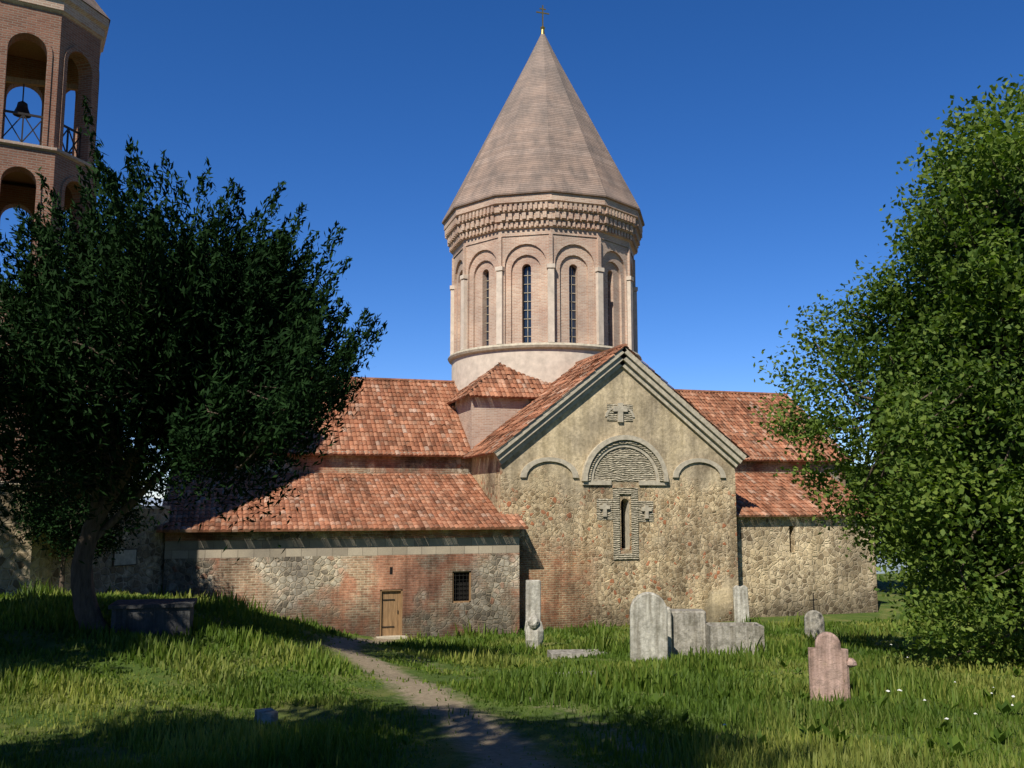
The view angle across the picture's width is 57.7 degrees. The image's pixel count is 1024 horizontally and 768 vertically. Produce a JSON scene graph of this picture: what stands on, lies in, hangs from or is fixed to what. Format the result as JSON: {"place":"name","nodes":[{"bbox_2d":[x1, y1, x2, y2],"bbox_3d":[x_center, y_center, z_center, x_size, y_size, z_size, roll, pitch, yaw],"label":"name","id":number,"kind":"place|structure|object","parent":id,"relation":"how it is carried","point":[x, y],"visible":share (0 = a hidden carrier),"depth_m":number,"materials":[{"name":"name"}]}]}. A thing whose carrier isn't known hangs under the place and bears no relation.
{"place":"outdoors","nodes":[
{"label":"outdoors","id":0,"kind":"place"},
{"bbox_2d":[0,660,1023,767],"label":"grass","id":1,"kind":"structure","parent":0,"point":[310,749],"depth_m":10.69,"materials":[{"name":"green plant"}]},
{"bbox_2d":[0,577,1023,708],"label":"grass","id":2,"kind":"structure","parent":0,"point":[28,605],"depth_m":17.86,"materials":[{"name":"green plant"}]},
{"bbox_2d":[0,496,1023,767],"bbox_3d":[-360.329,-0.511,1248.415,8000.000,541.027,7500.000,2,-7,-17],"label":"ground","id":3,"kind":"structure","parent":0,"point":[462,736],"depth_m":12.73,"materials":[{"name":"green plant"}]},
{"bbox_2d":[0,0,110,595],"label":"bell tower","id":4,"kind":"structure","parent":3,"relation":"on","point":[51,51],"depth_m":31.77,"materials":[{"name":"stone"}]},
{"bbox_2d":[4,424,164,592],"bbox_3d":[-14.529,3.848,30.736,4.971,6.846,5.297,-3,-8,23],"label":"shrub wood","id":5,"kind":"object","parent":3,"relation":"on","point":[109,539],"visible":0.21,"depth_m":29.62,"materials":[{"name":"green plant"}]},
{"bbox_2d":[89,444,165,505],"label":"background tree","id":6,"kind":"object","parent":3,"relation":"on","point":[139,490],"visible":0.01,"depth_m":45.65,"materials":[{"name":"green plant"}]},
{"bbox_2d":[93,506,169,594],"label":"link wall","id":7,"kind":"structure","parent":3,"relation":"on","point":[137,568],"depth_m":35.38,"materials":[{"name":"stone"}]},
{"bbox_2d":[108,598,197,636],"bbox_3d":[-7.356,4.872,19.092,1.598,0.790,1.120,2,-7,-14],"label":"dark tomb","id":8,"kind":"object","parent":3,"relation":"on","point":[145,616],"visible":0.78,"depth_m":18.66,"materials":[{"name":"stone"}]},
{"bbox_2d":[0,95,387,633],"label":"tree","id":9,"kind":"object","parent":3,"relation":"on","point":[188,353],"visible":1,"depth_m":17.78,"materials":[{"name":"green plant"}]},
{"bbox_2d":[254,649,603,724],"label":"stones","id":10,"kind":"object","parent":3,"relation":"on","point":[266,714],"depth_m":24.60,"materials":[{"name":"stone"}]},
{"bbox_2d":[156,5,877,638],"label":"church","id":11,"kind":"structure","parent":3,"relation":"on","point":[570,451],"depth_m":44.26,"materials":[{"name":"stone"}]},
{"bbox_2d":[524,580,543,648],"bbox_3d":[0.711,7.424,29.549,0.638,2.323,0.739,2,-7,-17],"label":"gravestone","id":12,"kind":"object","parent":3,"relation":"on","point":[534,631],"visible":0.81,"depth_m":29.68,"materials":[{"name":"stone"}]},
{"bbox_2d":[630,592,667,661],"bbox_3d":[3.311,5.953,22.526,0.895,1.801,0.322,0,-7,3],"label":"gravestone","id":13,"kind":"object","parent":3,"relation":"on","point":[648,626],"depth_m":22.43,"materials":[{"name":"stone"}]},
{"bbox_2d":[667,607,705,656],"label":"grave block","id":14,"kind":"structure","parent":3,"relation":"on","point":[686,629],"depth_m":23.77,"materials":[{"name":"grey stone"}]},
{"bbox_2d":[402,626,1023,759],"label":"broadleaf weeds","id":15,"kind":"object","parent":3,"relation":"on","point":[955,742],"visible":0.52,"depth_m":11.40,"materials":[{"name":"green plant"}]},
{"bbox_2d":[706,622,764,654],"bbox_3d":[5.634,6.555,23.592,1.346,0.898,0.750,0,-7,0],"label":"gravestone","id":16,"kind":"object","parent":3,"relation":"on","point":[722,635],"visible":0.52,"depth_m":23.25,"materials":[{"name":"grey stone"}]},
{"bbox_2d":[732,585,749,621],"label":"gravestone","id":17,"kind":"object","parent":3,"relation":"on","point":[740,603],"visible":0.74,"depth_m":43.12,"materials":[{"name":"stone"}]},
{"bbox_2d":[804,594,824,637],"bbox_3d":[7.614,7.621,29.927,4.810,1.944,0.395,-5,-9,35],"label":"gravestone","id":18,"kind":"object","parent":3,"relation":"on","point":[813,620],"visible":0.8,"depth_m":28.68,"materials":[{"name":"stone"}]},
{"bbox_2d":[808,632,856,700],"bbox_3d":[4.641,4.155,13.449,0.663,1.105,0.241,-2,-7,14],"label":"gravestone","id":19,"kind":"object","parent":3,"relation":"on","point":[830,663],"visible":0.92,"depth_m":13.38,"materials":[{"name":"stone"}]},
{"bbox_2d":[838,451,888,571],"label":"background tree","id":20,"kind":"object","parent":3,"relation":"on","point":[850,484],"visible":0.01,"depth_m":57.37,"materials":[{"name":"green plant"}]},
{"bbox_2d":[723,644,1019,764],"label":"wild flowers","id":21,"kind":"object","parent":3,"relation":"on","point":[1013,696],"visible":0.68,"depth_m":9.81,"materials":[{"name":"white plant"}]},
{"bbox_2d":[747,73,1023,669],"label":"tree","id":22,"kind":"object","parent":3,"relation":"on","point":[957,212],"visible":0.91,"depth_m":17.77,"materials":[{"name":"green plant"}]},
{"bbox_2d":[846,456,954,570],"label":"background tree","id":23,"kind":"object","parent":3,"relation":"on","point":[895,556],"depth_m":55.82,"materials":[{"name":"green plant"}]},
{"bbox_2d":[0,0,1023,498],"label":"sky","id":24,"kind":"structure","parent":0,"point":[758,145],"materials":[{"name":"blue"}]},
{"bbox_2d":[845,475,874,534],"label":"tree foliage","id":25,"kind":"object","parent":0,"point":[846,482],"depth_m":57.83,"materials":[{"name":"green plant"}]},
{"bbox_2d":[870,181,1023,591],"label":"tree","id":26,"kind":"object","parent":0,"point":[1018,212],"visible":0.15,"depth_m":17.61,"materials":[{"name":"green plant"}]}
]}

